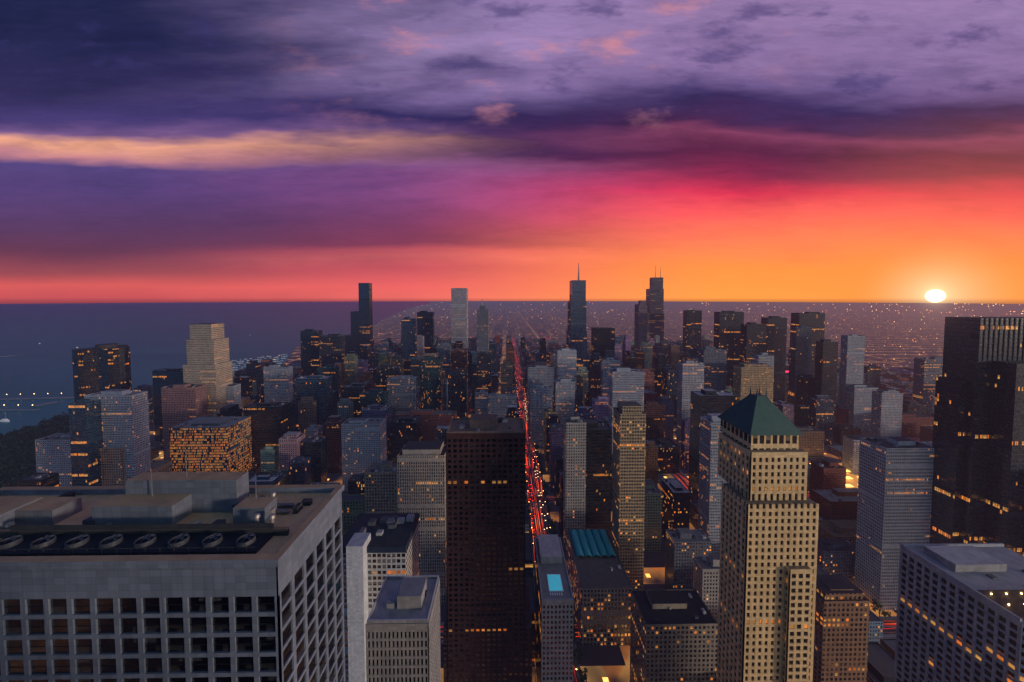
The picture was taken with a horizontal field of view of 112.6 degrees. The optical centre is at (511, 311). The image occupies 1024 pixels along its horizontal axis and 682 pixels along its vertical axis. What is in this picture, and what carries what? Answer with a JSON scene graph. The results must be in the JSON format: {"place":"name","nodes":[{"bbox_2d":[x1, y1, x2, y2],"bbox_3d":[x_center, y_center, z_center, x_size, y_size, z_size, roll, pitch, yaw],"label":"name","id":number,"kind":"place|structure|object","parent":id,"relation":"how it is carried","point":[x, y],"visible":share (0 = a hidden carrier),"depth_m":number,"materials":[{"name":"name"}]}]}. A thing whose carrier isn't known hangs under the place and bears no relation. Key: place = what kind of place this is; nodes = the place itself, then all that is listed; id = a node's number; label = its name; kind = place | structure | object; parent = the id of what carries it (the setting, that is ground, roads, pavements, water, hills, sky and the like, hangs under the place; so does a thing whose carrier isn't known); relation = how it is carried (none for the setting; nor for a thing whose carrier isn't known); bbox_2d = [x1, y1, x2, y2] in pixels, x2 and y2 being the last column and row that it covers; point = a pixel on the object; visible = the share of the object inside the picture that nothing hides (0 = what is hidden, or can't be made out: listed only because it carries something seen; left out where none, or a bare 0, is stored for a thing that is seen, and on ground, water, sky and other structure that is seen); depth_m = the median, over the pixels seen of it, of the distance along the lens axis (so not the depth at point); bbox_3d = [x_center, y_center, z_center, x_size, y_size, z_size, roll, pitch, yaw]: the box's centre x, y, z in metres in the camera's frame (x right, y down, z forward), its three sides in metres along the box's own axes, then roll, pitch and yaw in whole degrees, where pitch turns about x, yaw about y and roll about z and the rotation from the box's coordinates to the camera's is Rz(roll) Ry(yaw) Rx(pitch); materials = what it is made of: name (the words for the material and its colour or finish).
{"place":"outdoors","nodes":[
{"label":"outdoors","id":0,"kind":"place"},
{"bbox_2d":[72,343,131,401],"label":"high-rise building","id":1,"kind":"structure","parent":0,"point":[100,367],"depth_m":721.23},
{"bbox_2d":[100,447,124,485],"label":"building","id":2,"kind":"structure","parent":0,"point":[112,461],"depth_m":454.73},
{"bbox_2d":[0,301,429,434],"bbox_3d":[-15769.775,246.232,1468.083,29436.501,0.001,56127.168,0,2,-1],"label":"lake water","id":3,"kind":"structure","parent":0,"point":[154,336],"depth_m":2910.60,"materials":[{"name":"blue liquid"}]},
{"bbox_2d":[0,354,291,410],"bbox_3d":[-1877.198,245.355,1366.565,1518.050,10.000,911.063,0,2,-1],"label":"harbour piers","id":4,"kind":"structure","parent":3,"relation":"on","point":[48,403],"depth_m":1019.47,"materials":[{"name":"grey concrete"}]},
{"bbox_2d":[365,575,440,681],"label":"high-rise building","id":5,"kind":"structure","parent":0,"point":[402,626],"depth_m":126.67,"materials":[{"name":"concrete"}]},
{"bbox_2d":[0,0,1023,303],"label":"sky","id":6,"kind":"structure","parent":0,"point":[152,151],"materials":[{"name":"purple"}]},
{"bbox_2d":[5,301,1023,681],"bbox_3d":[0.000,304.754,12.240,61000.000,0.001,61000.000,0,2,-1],"label":"ground","id":7,"kind":"structure","parent":0,"point":[885,331],"depth_m":3749.06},
{"bbox_2d":[0,477,18,486],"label":"tree","id":8,"kind":"object","parent":7,"relation":"on","point":[11,480],"visible":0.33,"depth_m":522.54,"materials":[{"name":"green plant"}]},
{"bbox_2d":[7,437,34,449],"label":"tree","id":9,"kind":"object","parent":7,"relation":"on","point":[23,442],"visible":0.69,"depth_m":654.50,"materials":[{"name":"green plant"}]},
{"bbox_2d":[18,455,35,463],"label":"tree","id":10,"kind":"object","parent":7,"relation":"on","point":[26,459],"visible":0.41,"depth_m":592.95,"materials":[{"name":"green plant"}]},
{"bbox_2d":[15,425,43,435],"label":"tree","id":11,"kind":"object","parent":7,"relation":"on","point":[34,429],"visible":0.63,"depth_m":721.92,"materials":[{"name":"green plant"}]},
{"bbox_2d":[36,430,55,437],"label":"tree","id":12,"kind":"object","parent":7,"relation":"on","point":[45,433],"visible":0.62,"depth_m":709.76,"materials":[{"name":"green plant"}]},
{"bbox_2d":[38,418,54,425],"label":"tree","id":13,"kind":"object","parent":7,"relation":"on","point":[44,421],"visible":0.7,"depth_m":777.26,"materials":[{"name":"green plant"}]},
{"bbox_2d":[35,433,71,485],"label":"high-rise building","id":14,"kind":"structure","parent":7,"relation":"on","point":[53,453],"depth_m":503.36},
{"bbox_2d":[68,389,150,485],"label":"skyscraper","id":15,"kind":"structure","parent":7,"relation":"on","point":[125,417],"depth_m":455.23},
{"bbox_2d":[149,460,172,471],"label":"building","id":16,"kind":"structure","parent":7,"relation":"on","point":[161,465],"depth_m":499.96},
{"bbox_2d":[152,368,182,440],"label":"high-rise building","id":17,"kind":"structure","parent":7,"relation":"on","point":[163,377],"depth_m":722.12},
{"bbox_2d":[0,472,344,681],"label":"office building","id":18,"kind":"structure","parent":7,"relation":"on","point":[267,605],"depth_m":56.10,"materials":[{"name":"concrete"}]},
{"bbox_2d":[0,533,255,549],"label":"rooftop fans","id":19,"kind":"object","parent":18,"relation":"on","point":[215,539],"visible":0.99,"depth_m":59.28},
{"bbox_2d":[5,492,275,528],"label":"roof vents","id":20,"kind":"object","parent":18,"relation":"on","point":[256,516],"visible":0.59,"depth_m":63.33,"materials":[{"name":"silver metal"}]},
{"bbox_2d":[151,448,256,498],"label":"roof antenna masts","id":21,"kind":"object","parent":18,"relation":"on","point":[186,476],"visible":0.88,"depth_m":67.64,"materials":[{"name":"silver metal"}]},
{"bbox_2d":[161,383,206,459],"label":"pink building","id":22,"kind":"structure","parent":7,"relation":"on","point":[182,402],"depth_m":624.77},
{"bbox_2d":[183,323,232,415],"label":"skyscraper","id":23,"kind":"structure","parent":7,"relation":"on","point":[209,364],"depth_m":651.91,"materials":[{"name":"concrete"}]},
{"bbox_2d":[169,402,290,472],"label":"hospital building","id":24,"kind":"structure","parent":7,"relation":"on","point":[216,443],"depth_m":532.48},
{"bbox_2d":[225,384,241,408],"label":"high-rise building","id":25,"kind":"structure","parent":7,"relation":"on","point":[233,393],"depth_m":676.27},
{"bbox_2d":[263,364,293,401],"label":"high-rise building","id":26,"kind":"structure","parent":7,"relation":"on","point":[278,382],"depth_m":709.04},
{"bbox_2d":[300,329,322,375],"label":"high-rise building","id":27,"kind":"structure","parent":7,"relation":"on","point":[309,338],"depth_m":1018.68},
{"bbox_2d":[295,375,332,436],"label":"blue glass tower","id":28,"kind":"structure","parent":7,"relation":"on","point":[318,388],"depth_m":652.31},
{"bbox_2d":[318,334,344,366],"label":"high-rise building","id":29,"kind":"structure","parent":7,"relation":"on","point":[331,348],"depth_m":971.85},
{"bbox_2d":[341,383,367,417],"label":"dark building","id":30,"kind":"structure","parent":7,"relation":"on","point":[352,391],"depth_m":665.59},
{"bbox_2d":[345,283,372,358],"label":"skyscraper","id":31,"kind":"structure","parent":7,"relation":"on","point":[361,329],"depth_m":1351.77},
{"bbox_2d":[341,418,386,490],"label":"high-rise building","id":32,"kind":"structure","parent":7,"relation":"on","point":[364,443],"depth_m":537.56,"materials":[{"name":"concrete"}]},
{"bbox_2d":[359,388,388,417],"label":"teal building","id":33,"kind":"structure","parent":7,"relation":"on","point":[371,396],"depth_m":650.52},
{"bbox_2d":[343,513,418,681],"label":"high-rise building","id":34,"kind":"structure","parent":7,"relation":"on","point":[378,548],"depth_m":211.59,"materials":[{"name":"concrete"}]},
{"bbox_2d":[364,460,397,512],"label":"navy building","id":35,"kind":"structure","parent":7,"relation":"on","point":[380,489],"depth_m":361.58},
{"bbox_2d":[375,364,400,389],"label":"dark building","id":36,"kind":"structure","parent":7,"relation":"on","point":[383,372],"depth_m":756.87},
{"bbox_2d":[387,375,417,420],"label":"grey building","id":37,"kind":"structure","parent":7,"relation":"on","point":[403,391],"depth_m":715.00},
{"bbox_2d":[401,317,416,358],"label":"high-rise building","id":38,"kind":"structure","parent":7,"relation":"on","point":[408,336],"depth_m":1106.19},
{"bbox_2d":[397,441,446,603],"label":"beige building","id":39,"kind":"structure","parent":7,"relation":"on","point":[421,478],"depth_m":335.67,"materials":[{"name":"concrete"}]},
{"bbox_2d":[394,409,456,440],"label":"building","id":40,"kind":"structure","parent":7,"relation":"on","point":[431,420],"depth_m":662.60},
{"bbox_2d":[417,311,434,352],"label":"high-rise building","id":41,"kind":"structure","parent":7,"relation":"on","point":[425,324],"depth_m":1268.01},
{"bbox_2d":[420,356,442,409],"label":"teal tower","id":42,"kind":"structure","parent":7,"relation":"on","point":[431,390],"depth_m":752.41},
{"bbox_2d":[437,342,450,409],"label":"grey building","id":43,"kind":"structure","parent":7,"relation":"on","point":[444,350],"depth_m":869.65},
{"bbox_2d":[448,370,466,417],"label":"dark building","id":44,"kind":"structure","parent":7,"relation":"on","point":[457,390],"depth_m":685.71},
{"bbox_2d":[451,288,467,347],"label":"building","id":45,"kind":"structure","parent":7,"relation":"on","point":[459,313],"depth_m":1461.68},
{"bbox_2d":[451,348,467,370],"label":"brown building","id":46,"kind":"structure","parent":7,"relation":"on","point":[459,357],"depth_m":830.61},
{"bbox_2d":[17,335,933,681],"bbox_3d":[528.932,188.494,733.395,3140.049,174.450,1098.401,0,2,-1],"label":"city blocks","id":47,"kind":"structure","parent":7,"relation":"on","point":[307,453],"depth_m":624.13,"materials":[{"name":"concrete"}]},
{"bbox_2d":[475,389,487,413],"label":"white building","id":48,"kind":"structure","parent":7,"relation":"on","point":[481,401],"depth_m":742.18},
{"bbox_2d":[477,299,488,351],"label":"skyscraper","id":49,"kind":"structure","parent":7,"relation":"on","point":[482,328],"depth_m":999.09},
{"bbox_2d":[477,352,490,393],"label":"high-rise building","id":50,"kind":"structure","parent":7,"relation":"on","point":[483,370],"depth_m":789.53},
{"bbox_2d":[443,414,531,681],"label":"skyscraper","id":51,"kind":"structure","parent":7,"relation":"on","point":[487,632],"depth_m":215.00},
{"bbox_2d":[488,393,516,417],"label":"high-rise building","id":52,"kind":"structure","parent":7,"relation":"on","point":[498,403],"depth_m":721.57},
{"bbox_2d":[501,360,512,392],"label":"high-rise building","id":53,"kind":"structure","parent":7,"relation":"on","point":[506,373],"depth_m":835.18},
{"bbox_2d":[527,365,553,433],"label":"grey building","id":54,"kind":"structure","parent":7,"relation":"on","point":[544,374],"depth_m":757.26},
{"bbox_2d":[530,383,551,447],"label":"white building","id":55,"kind":"structure","parent":7,"relation":"on","point":[540,397],"depth_m":692.94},
{"bbox_2d":[511,338,579,681],"bbox_3d":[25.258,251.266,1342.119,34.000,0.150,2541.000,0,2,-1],"label":"street","id":56,"kind":"structure","parent":7,"relation":"on","point":[539,523],"depth_m":557.77,"materials":[{"name":"asphalt"}]},
{"bbox_2d":[574,648,584,664],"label":"tree","id":57,"kind":"object","parent":56,"relation":"on","point":[578,655],"visible":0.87,"depth_m":282.69,"materials":[{"name":"green plant"}]},
{"bbox_2d":[535,534,573,681],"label":"high-rise building","id":58,"kind":"structure","parent":7,"relation":"on","point":[554,638],"depth_m":212.24,"materials":[{"name":"concrete"}]},
{"bbox_2d":[547,574,563,595],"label":"rooftop pool","id":59,"kind":"structure","parent":58,"relation":"on","point":[554,582],"depth_m":222.57,"materials":[{"name":"teal liquid"}]},
{"bbox_2d":[555,378,574,423],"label":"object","id":60,"kind":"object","parent":7,"relation":"on","point":[564,397],"visible":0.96,"depth_m":711.21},
{"bbox_2d":[556,348,576,389],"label":"white building","id":61,"kind":"structure","parent":7,"relation":"on","point":[566,362],"depth_m":775.43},
{"bbox_2d":[234,333,913,378],"bbox_3d":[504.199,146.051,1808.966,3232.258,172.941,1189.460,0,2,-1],"label":"city blocks","id":62,"kind":"structure","parent":7,"relation":"on","point":[539,353],"depth_m":1420.70,"materials":[{"name":"concrete"}]},
{"bbox_2d":[563,415,586,557],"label":"high-rise building","id":63,"kind":"structure","parent":7,"relation":"on","point":[574,489],"depth_m":396.85,"materials":[{"name":"concrete"}]},
{"bbox_2d":[578,667,587,680],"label":"tree","id":64,"kind":"object","parent":7,"relation":"on","point":[580,672],"visible":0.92,"depth_m":271.81,"materials":[{"name":"green plant"}]},
{"bbox_2d":[585,419,611,535],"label":"high-rise building","id":65,"kind":"structure","parent":7,"relation":"on","point":[598,468],"depth_m":401.86,"materials":[{"name":"concrete"}]},
{"bbox_2d":[566,529,631,645],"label":"building","id":66,"kind":"structure","parent":7,"relation":"on","point":[601,588],"depth_m":299.13,"materials":[{"name":"concrete"}]},
{"bbox_2d":[570,529,616,557],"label":"vaulted roof","id":67,"kind":"structure","parent":66,"relation":"on","point":[593,543],"depth_m":347.94,"materials":[{"name":"teal metal"}]},
{"bbox_2d":[591,327,614,363],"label":"high-rise building","id":68,"kind":"structure","parent":7,"relation":"on","point":[602,338],"depth_m":1034.01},
{"bbox_2d":[601,357,620,395],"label":"white building","id":69,"kind":"structure","parent":7,"relation":"on","point":[607,363],"depth_m":758.13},
{"bbox_2d":[540,332,688,489],"bbox_3d":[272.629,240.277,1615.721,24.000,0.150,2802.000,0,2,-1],"label":"state road","id":70,"kind":"structure","parent":7,"relation":"on","point":[682,477],"depth_m":579.49,"materials":[{"name":"asphalt"}]},
{"bbox_2d":[608,367,643,453],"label":"white building","id":71,"kind":"structure","parent":7,"relation":"on","point":[626,383],"depth_m":596.91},
{"bbox_2d":[612,401,645,588],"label":"skyscraper","id":72,"kind":"structure","parent":7,"relation":"on","point":[629,457],"depth_m":338.97,"materials":[{"name":"concrete"}]},
{"bbox_2d":[634,301,646,350],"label":"skyscraper","id":73,"kind":"structure","parent":7,"relation":"on","point":[640,328],"depth_m":1245.29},
{"bbox_2d":[630,588,717,681],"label":"building","id":74,"kind":"structure","parent":7,"relation":"on","point":[673,635],"depth_m":238.11,"materials":[{"name":"concrete"}]},
{"bbox_2d":[665,528,711,588],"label":"building block","id":75,"kind":"structure","parent":7,"relation":"on","point":[683,546],"depth_m":342.73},
{"bbox_2d":[676,360,703,456],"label":"grey building","id":76,"kind":"structure","parent":7,"relation":"on","point":[690,376],"depth_m":648.72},
{"bbox_2d":[683,309,701,359],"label":"skyscraper","id":77,"kind":"structure","parent":7,"relation":"on","point":[692,324],"depth_m":1173.14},
{"bbox_2d":[693,553,719,638],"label":"high-rise building","id":78,"kind":"structure","parent":7,"relation":"on","point":[706,577],"depth_m":295.92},
{"bbox_2d":[688,389,736,500],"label":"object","id":79,"kind":"structure","parent":7,"relation":"on","point":[703,402],"depth_m":492.62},
{"bbox_2d":[698,346,726,390],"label":"grey building","id":80,"kind":"structure","parent":7,"relation":"on","point":[713,359],"depth_m":678.96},
{"bbox_2d":[698,413,727,552],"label":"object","id":81,"kind":"structure","parent":7,"relation":"on","point":[711,480],"depth_m":369.81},
{"bbox_2d":[713,311,743,390],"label":"skyscraper","id":82,"kind":"structure","parent":7,"relation":"on","point":[727,326],"depth_m":923.53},
{"bbox_2d":[733,363,773,402],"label":"building","id":83,"kind":"structure","parent":7,"relation":"on","point":[753,376],"depth_m":635.59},
{"bbox_2d":[740,322,766,362],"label":"dark building","id":84,"kind":"structure","parent":7,"relation":"on","point":[752,338],"depth_m":813.58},
{"bbox_2d":[752,352,773,366],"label":"white building","id":85,"kind":"structure","parent":7,"relation":"on","point":[764,357],"depth_m":670.46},
{"bbox_2d":[761,316,786,401],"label":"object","id":86,"kind":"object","parent":7,"relation":"on","point":[776,337],"visible":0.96,"depth_m":918.60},
{"bbox_2d":[785,365,788,402],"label":"building","id":87,"kind":"structure","parent":7,"relation":"on","point":[786,383],"depth_m":943.43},
{"bbox_2d":[788,326,811,418],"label":"skyscraper","id":88,"kind":"structure","parent":7,"relation":"on","point":[800,350],"depth_m":852.05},
{"bbox_2d":[796,374,814,404],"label":"dark building","id":89,"kind":"structure","parent":7,"relation":"on","point":[805,389],"depth_m":789.20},
{"bbox_2d":[791,312,824,373],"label":"skyscraper","id":90,"kind":"structure","parent":7,"relation":"on","point":[815,321],"depth_m":920.93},
{"bbox_2d":[814,339,837,424],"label":"dark building","id":91,"kind":"structure","parent":7,"relation":"on","point":[826,365],"depth_m":762.87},
{"bbox_2d":[809,459,845,499],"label":"brick building","id":92,"kind":"structure","parent":7,"relation":"on","point":[827,473],"depth_m":487.87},
{"bbox_2d":[809,463,857,487],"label":"lit plaza","id":93,"kind":"structure","parent":7,"relation":"on","point":[851,481],"depth_m":569.25,"materials":[{"name":"yellow"}]},
{"bbox_2d":[812,488,857,519],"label":"building","id":94,"kind":"structure","parent":7,"relation":"on","point":[837,503],"depth_m":445.42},
{"bbox_2d":[817,538,855,583],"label":"building","id":95,"kind":"structure","parent":7,"relation":"on","point":[835,556],"depth_m":362.10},
{"bbox_2d":[818,519,856,543],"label":"building","id":96,"kind":"structure","parent":7,"relation":"on","point":[836,529],"depth_m":400.51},
{"bbox_2d":[813,574,869,681],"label":"high-rise building","id":97,"kind":"structure","parent":7,"relation":"on","point":[842,614],"depth_m":225.45,"materials":[{"name":"concrete"}]},
{"bbox_2d":[835,405,848,424],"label":"building","id":98,"kind":"structure","parent":7,"relation":"on","point":[842,415],"depth_m":788.06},
{"bbox_2d":[838,334,864,406],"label":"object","id":99,"kind":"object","parent":7,"relation":"on","point":[852,349],"visible":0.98,"depth_m":797.05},
{"bbox_2d":[836,369,866,404],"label":"grey office building","id":100,"kind":"structure","parent":7,"relation":"on","point":[864,382],"depth_m":926.19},
{"bbox_2d":[842,435,877,474],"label":"building","id":101,"kind":"structure","parent":7,"relation":"on","point":[850,452],"depth_m":590.77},
{"bbox_2d":[846,384,877,431],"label":"white building","id":102,"kind":"structure","parent":7,"relation":"on","point":[858,400],"depth_m":776.22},
{"bbox_2d":[870,598,890,616],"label":"tree","id":103,"kind":"object","parent":7,"relation":"on","point":[878,605],"visible":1,"depth_m":325.46,"materials":[{"name":"green plant"}]},
{"bbox_2d":[870,389,902,436],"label":"ornate white building","id":104,"kind":"structure","parent":7,"relation":"on","point":[886,411],"depth_m":687.80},
{"bbox_2d":[854,437,933,609],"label":"skyscraper","id":105,"kind":"structure","parent":7,"relation":"on","point":[895,487],"depth_m":331.44,"materials":[{"name":"glass"}]},
{"bbox_2d":[903,393,911,399],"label":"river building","id":106,"kind":"structure","parent":7,"relation":"on","point":[907,396],"depth_m":916.50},
{"bbox_2d":[901,412,933,437],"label":"building","id":107,"kind":"structure","parent":7,"relation":"on","point":[912,422],"depth_m":743.32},
{"bbox_2d":[912,356,942,413],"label":"high-rise building","id":108,"kind":"structure","parent":7,"relation":"on","point":[927,372],"depth_m":856.71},
{"bbox_2d":[894,543,1023,681],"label":"office building","id":109,"kind":"structure","parent":7,"relation":"on","point":[957,621],"depth_m":156.07,"materials":[{"name":"concrete"}]},
{"bbox_2d":[930,317,1023,555],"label":"skyscraper","id":110,"kind":"structure","parent":7,"relation":"on","point":[978,468],"depth_m":304.81,"materials":[{"name":"glass"}]},
{"bbox_2d":[566,263,588,391],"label":"skyscraper","id":111,"kind":"structure","parent":0,"point":[576,335],"depth_m":1013.34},
{"bbox_2d":[646,266,663,342],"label":"skyscraper","id":112,"kind":"structure","parent":0,"point":[655,305],"depth_m":2291.78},
{"bbox_2d":[440,616,896,643],"bbox_3d":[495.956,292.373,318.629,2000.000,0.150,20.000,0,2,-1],"label":"cross street","id":113,"kind":"structure","parent":0,"point":[889,627],"depth_m":314.96,"materials":[{"name":"asphalt"}]},
{"bbox_2d":[527,493,809,502],"bbox_3d":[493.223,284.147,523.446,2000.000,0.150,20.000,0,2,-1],"label":"cross street","id":114,"kind":"structure","parent":0,"point":[551,498],"depth_m":520.18,"materials":[{"name":"asphalt"}]},
{"bbox_2d":[717,419,818,681],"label":"skyscraper","id":115,"kind":"structure","parent":0,"point":[768,558],"depth_m":152.86,"materials":[{"name":"stone"}]},
{"bbox_2d":[717,386,802,435],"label":"roof","id":116,"kind":"structure","parent":115,"relation":"on","point":[757,414],"depth_m":159.31,"materials":[{"name":"green metal"}]},
{"bbox_2d":[796,426,824,458],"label":"building","id":117,"kind":"structure","parent":0,"point":[811,440],"depth_m":644.62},
{"bbox_2d":[920,426,932,440],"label":"building","id":118,"kind":"structure","parent":0,"point":[926,433],"depth_m":705.72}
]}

